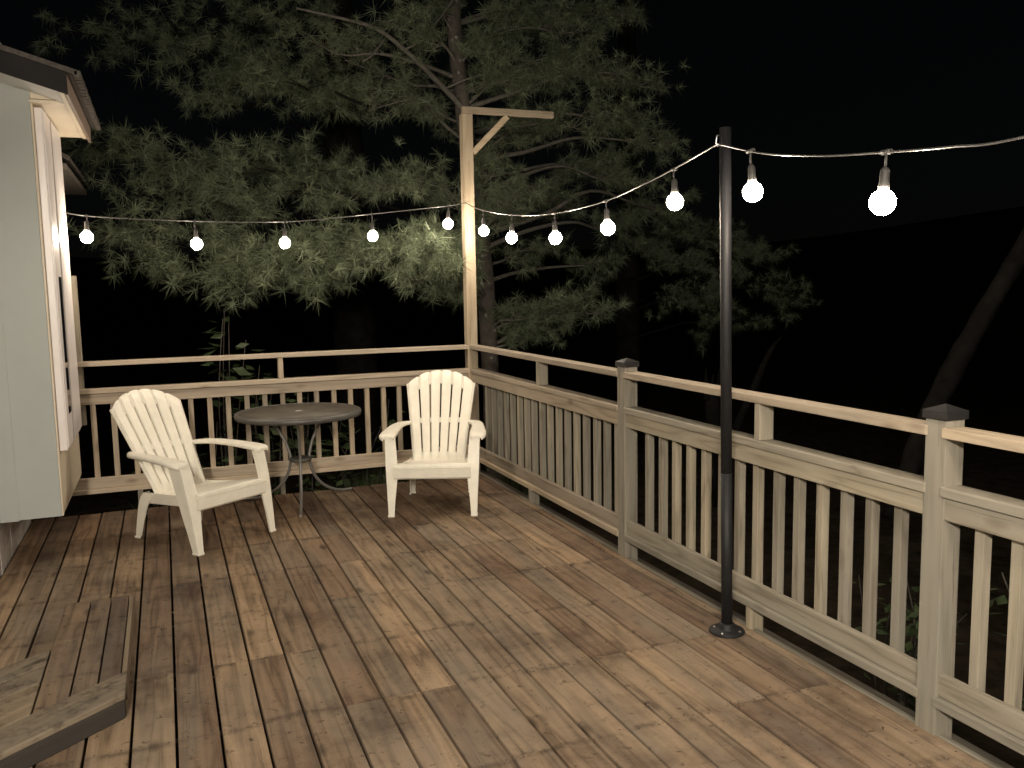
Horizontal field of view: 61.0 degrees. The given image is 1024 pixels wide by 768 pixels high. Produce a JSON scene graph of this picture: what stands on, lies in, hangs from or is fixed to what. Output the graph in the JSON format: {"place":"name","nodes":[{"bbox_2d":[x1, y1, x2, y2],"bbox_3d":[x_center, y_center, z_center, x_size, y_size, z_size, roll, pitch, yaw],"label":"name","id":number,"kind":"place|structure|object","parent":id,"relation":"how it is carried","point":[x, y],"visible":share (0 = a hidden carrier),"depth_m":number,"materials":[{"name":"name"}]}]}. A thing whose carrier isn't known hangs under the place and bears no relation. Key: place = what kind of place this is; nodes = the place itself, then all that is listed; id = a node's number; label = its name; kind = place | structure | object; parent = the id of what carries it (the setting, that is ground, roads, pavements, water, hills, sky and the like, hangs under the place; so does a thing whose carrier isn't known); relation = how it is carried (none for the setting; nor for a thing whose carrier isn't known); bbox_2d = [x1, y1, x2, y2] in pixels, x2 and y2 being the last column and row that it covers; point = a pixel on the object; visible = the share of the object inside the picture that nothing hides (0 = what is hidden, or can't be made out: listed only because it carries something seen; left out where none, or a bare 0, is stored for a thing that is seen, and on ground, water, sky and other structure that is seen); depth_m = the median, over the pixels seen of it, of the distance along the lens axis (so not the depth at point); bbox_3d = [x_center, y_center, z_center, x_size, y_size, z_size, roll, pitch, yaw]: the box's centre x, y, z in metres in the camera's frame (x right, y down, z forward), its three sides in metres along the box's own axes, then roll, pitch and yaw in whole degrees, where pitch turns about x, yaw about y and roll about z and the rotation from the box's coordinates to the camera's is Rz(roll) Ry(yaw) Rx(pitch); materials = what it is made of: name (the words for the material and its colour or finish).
{"place":"outdoors","nodes":[
{"label":"outdoors","id":0,"kind":"place"},
{"bbox_2d":[0,42,100,528],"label":"house","id":1,"kind":"structure","parent":0,"point":[45,105],"depth_m":5.09,"materials":[{"name":"grey"}]},
{"bbox_2d":[33,107,81,450],"bbox_3d":[-2.890,-0.643,5.561,0.052,2.018,0.915,-4,7,-22],"label":"window","id":2,"kind":"structure","parent":1,"relation":"in","point":[48,142],"depth_m":5.28,"materials":[{"name":"white glass"}]},
{"bbox_2d":[32,467,563,521],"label":"grass","id":3,"kind":"structure","parent":0,"point":[507,478],"depth_m":8.08,"materials":[{"name":"green plant"}]},
{"bbox_2d":[82,507,320,767],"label":"deck joists","id":4,"kind":"object","parent":3,"relation":"on","point":[176,719],"depth_m":4.33,"materials":[{"name":"brown wood"}]},
{"bbox_2d":[0,474,990,767],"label":"deck","id":5,"kind":"structure","parent":4,"relation":"on","point":[666,670],"depth_m":3.90,"materials":[{"name":"brown wood"}]},
{"bbox_2d":[0,519,30,578],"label":"deck skirting","id":6,"kind":"object","parent":5,"relation":"attached to","point":[12,534],"visible":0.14,"depth_m":5.40,"materials":[{"name":"wood"}]},
{"bbox_2d":[0,595,134,767],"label":"corner step","id":7,"kind":"object","parent":5,"relation":"on","point":[59,697],"visible":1,"depth_m":3.39,"materials":[{"name":"brown wood"}]},
{"bbox_2d":[109,389,275,555],"bbox_3d":[-2.165,0.529,5.786,0.943,0.951,0.767,3,8,32],"label":"adirondack chair","id":8,"kind":"object","parent":5,"relation":"on","point":[173,479],"visible":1,"depth_m":5.79,"materials":[{"name":"white plastic"}]},
{"bbox_2d":[234,402,360,516],"bbox_3d":[-1.610,0.551,6.623,0.938,0.708,0.939,-4,7,-22],"label":"patio table","id":9,"kind":"object","parent":5,"relation":"on","point":[296,414],"visible":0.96,"depth_m":6.53,"materials":[{"name":"grey painted steel"},{"name":"steel"}]},
{"bbox_2d":[379,370,485,516],"bbox_3d":[-0.562,0.412,6.558,0.767,0.951,0.943,-1,7,1],"label":"adirondack chair","id":10,"kind":"object","parent":5,"relation":"on","point":[443,463],"visible":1,"depth_m":6.69,"materials":[{"name":"white plastic"}]},
{"bbox_2d":[18,485,917,767],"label":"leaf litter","id":11,"kind":"object","parent":5,"relation":"on","point":[434,631],"visible":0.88,"depth_m":4.15,"materials":[{"name":"brown plant"}]},
{"bbox_2d":[1,479,956,766],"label":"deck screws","id":12,"kind":"object","parent":5,"relation":"in","point":[393,635],"visible":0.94,"depth_m":3.83,"materials":[{"name":"metal"}]},
{"bbox_2d":[469,345,617,535],"bbox_3d":[0.169,0.359,6.415,0.091,1.148,2.662,-4,7,-22],"label":"deck railing","id":13,"kind":"object","parent":5,"relation":"on","point":[495,454],"visible":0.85,"depth_m":6.16,"materials":[{"name":"brown wood"}]},
{"bbox_2d":[709,127,744,637],"bbox_3d":[0.978,0.017,3.912,0.164,2.279,0.164,-4,7,-22],"label":"light pole","id":14,"kind":"object","parent":5,"relation":"on","point":[726,626],"visible":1,"depth_m":3.89,"materials":[{"name":"metal"}]},
{"bbox_2d":[65,136,1023,249],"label":"string lights","id":15,"kind":"object","parent":14,"relation":"hanging from","point":[882,200],"visible":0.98,"depth_m":4.23,"materials":[{"name":"glass"}]},
{"bbox_2d":[623,371,927,696],"bbox_3d":[1.095,0.605,4.115,0.091,1.148,2.163,-4,7,-22],"label":"deck railing","id":16,"kind":"object","parent":5,"relation":"on","point":[875,485],"visible":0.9,"depth_m":3.80,"materials":[{"name":"brown wood"}]},
{"bbox_2d":[932,427,1023,754],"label":"deck railing","id":17,"kind":"object","parent":5,"relation":"on","point":[985,515],"visible":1,"depth_m":2.88,"materials":[{"name":"brown wood"}]},
{"bbox_2d":[480,470,1013,767],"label":"deck rim","id":18,"kind":"object","parent":3,"relation":"on","point":[981,752],"visible":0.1,"depth_m":3.88,"materials":[{"name":"brown wood"}]},
{"bbox_2d":[459,106,553,470],"bbox_3d":[-0.010,-0.569,7.717,0.845,3.622,0.090,-4,7,-22],"label":"corner post","id":19,"kind":"object","parent":18,"relation":"attached to","point":[468,150],"visible":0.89,"depth_m":7.46,"materials":[{"name":"beige wood"}]},
{"bbox_2d":[72,344,468,501],"bbox_3d":[-1.859,0.470,7.085,3.188,1.448,0.091,-4,7,-22],"label":"deck railing","id":20,"kind":"object","parent":19,"relation":"attached to","point":[138,480],"visible":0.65,"depth_m":6.99,"materials":[{"name":"brown wood"}]},
{"bbox_2d":[71,276,86,425],"bbox_3d":[-3.257,-0.242,6.469,0.102,1.113,0.063,-4,7,-22],"label":"end post","id":21,"kind":"object","parent":20,"relation":"attached to","point":[78,339],"visible":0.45,"depth_m":6.45,"materials":[{"name":"brown wood"}]},
{"bbox_2d":[615,358,638,560],"bbox_3d":[0.686,0.584,5.165,0.104,1.485,0.104,-4,7,-22],"label":"railing post","id":22,"kind":"object","parent":18,"relation":"attached to","point":[627,456],"visible":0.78,"depth_m":5.12,"materials":[{"name":"brown wood"}]},
{"bbox_2d":[479,471,1001,767],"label":"deck edge","id":23,"kind":"object","parent":18,"relation":"attached to","point":[984,760],"visible":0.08,"depth_m":3.82,"materials":[{"name":"brown wood"}]},
{"bbox_2d":[915,404,968,738],"bbox_3d":[1.518,0.805,3.099,0.104,1.485,0.104,-4,7,-22],"label":"railing post","id":24,"kind":"object","parent":18,"relation":"attached to","point":[943,467],"visible":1,"depth_m":3.05,"materials":[{"name":"brown wood"}]},
{"bbox_2d":[0,0,1023,258],"label":"sky","id":25,"kind":"structure","parent":0,"point":[794,77],"materials":[{"name":"black"}]},
{"bbox_2d":[31,330,1023,767],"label":"ground","id":26,"kind":"structure","parent":0,"point":[891,374],"depth_m":17.31,"materials":[{"name":"black plant"}]},
{"bbox_2d":[131,428,236,510],"bbox_3d":[-2.843,0.935,7.557,0.531,1.276,0.863,5,9,42],"label":"leafy shrub","id":27,"kind":"object","parent":26,"relation":"on","point":[202,457],"visible":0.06,"depth_m":7.63,"materials":[{"name":"green plant"}]},
{"bbox_2d":[30,0,425,470],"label":"pine tree","id":28,"kind":"object","parent":26,"relation":"on","point":[342,168],"visible":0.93,"depth_m":8.47,"materials":[{"name":"green plant"}]},
{"bbox_2d":[200,312,262,466],"bbox_3d":[-2.624,0.428,7.994,0.577,2.174,0.732,1,7,20],"label":"leafy shrub","id":29,"kind":"object","parent":26,"relation":"on","point":[242,371],"visible":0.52,"depth_m":7.99,"materials":[{"name":"green plant"}]},
{"bbox_2d":[231,365,288,495],"bbox_3d":[-2.268,0.669,7.958,0.613,1.692,0.575,-4,7,-22],"label":"leafy shrub","id":30,"kind":"object","parent":26,"relation":"on","point":[272,429],"visible":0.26,"depth_m":7.89,"materials":[{"name":"green plant"}]},
{"bbox_2d":[278,392,332,492],"bbox_3d":[-1.843,0.729,7.776,0.485,1.600,0.757,-4,7,-22],"label":"leafy shrub","id":31,"kind":"object","parent":26,"relation":"on","point":[295,444],"visible":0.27,"depth_m":7.69,"materials":[{"name":"green plant"}]},
{"bbox_2d":[312,399,403,487],"bbox_3d":[-1.395,0.824,8.040,0.873,1.338,0.613,2,7,27],"label":"leafy shrub","id":32,"kind":"object","parent":26,"relation":"on","point":[346,445],"visible":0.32,"depth_m":8.05,"materials":[{"name":"green plant"}]},
{"bbox_2d":[255,0,702,481],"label":"pine tree","id":33,"kind":"object","parent":26,"relation":"on","point":[442,254],"visible":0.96,"depth_m":8.86,"materials":[{"name":"green plant"}]},
{"bbox_2d":[703,367,720,506],"bbox_3d":[2.185,0.879,9.477,0.212,2.144,0.206,0,7,8],"label":"tree stump","id":34,"kind":"object","parent":26,"relation":"on","point":[712,409],"visible":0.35,"depth_m":9.37,"materials":[{"name":"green plant"}]},
{"bbox_2d":[606,0,821,442],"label":"pine tree","id":35,"kind":"object","parent":26,"relation":"on","point":[627,326],"visible":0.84,"depth_m":12.07,"materials":[{"name":"green plant"}]},
{"bbox_2d":[732,336,781,430],"bbox_3d":[2.810,-0.006,9.957,0.680,1.073,0.097,-4,7,-22],"label":"dead branch","id":36,"kind":"object","parent":26,"relation":"on","point":[743,411],"visible":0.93,"depth_m":9.91,"materials":[{"name":"brown wood"}]},
{"bbox_2d":[852,575,966,710],"bbox_3d":[2.047,1.435,4.523,0.473,0.897,0.696,-4,7,-22],"label":"leafy shrub","id":37,"kind":"object","parent":26,"relation":"on","point":[909,646],"visible":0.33,"depth_m":4.48,"materials":[{"name":"green plant"}]},
{"bbox_2d":[881,227,1023,520],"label":"leaning trunk","id":38,"kind":"object","parent":26,"relation":"on","point":[953,367],"visible":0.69,"depth_m":6.59,"materials":[{"name":"brown plant"}]},
{"bbox_2d":[989,572,1023,707],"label":"leafy shrub","id":39,"kind":"object","parent":26,"relation":"on","point":[1002,599],"visible":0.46,"depth_m":3.34,"materials":[{"name":"green plant"}]},
{"bbox_2d":[69,206,1023,338],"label":"hills","id":40,"kind":"structure","parent":0,"point":[932,278],"depth_m":52.00,"materials":[{"name":"black plant"}]}
]}

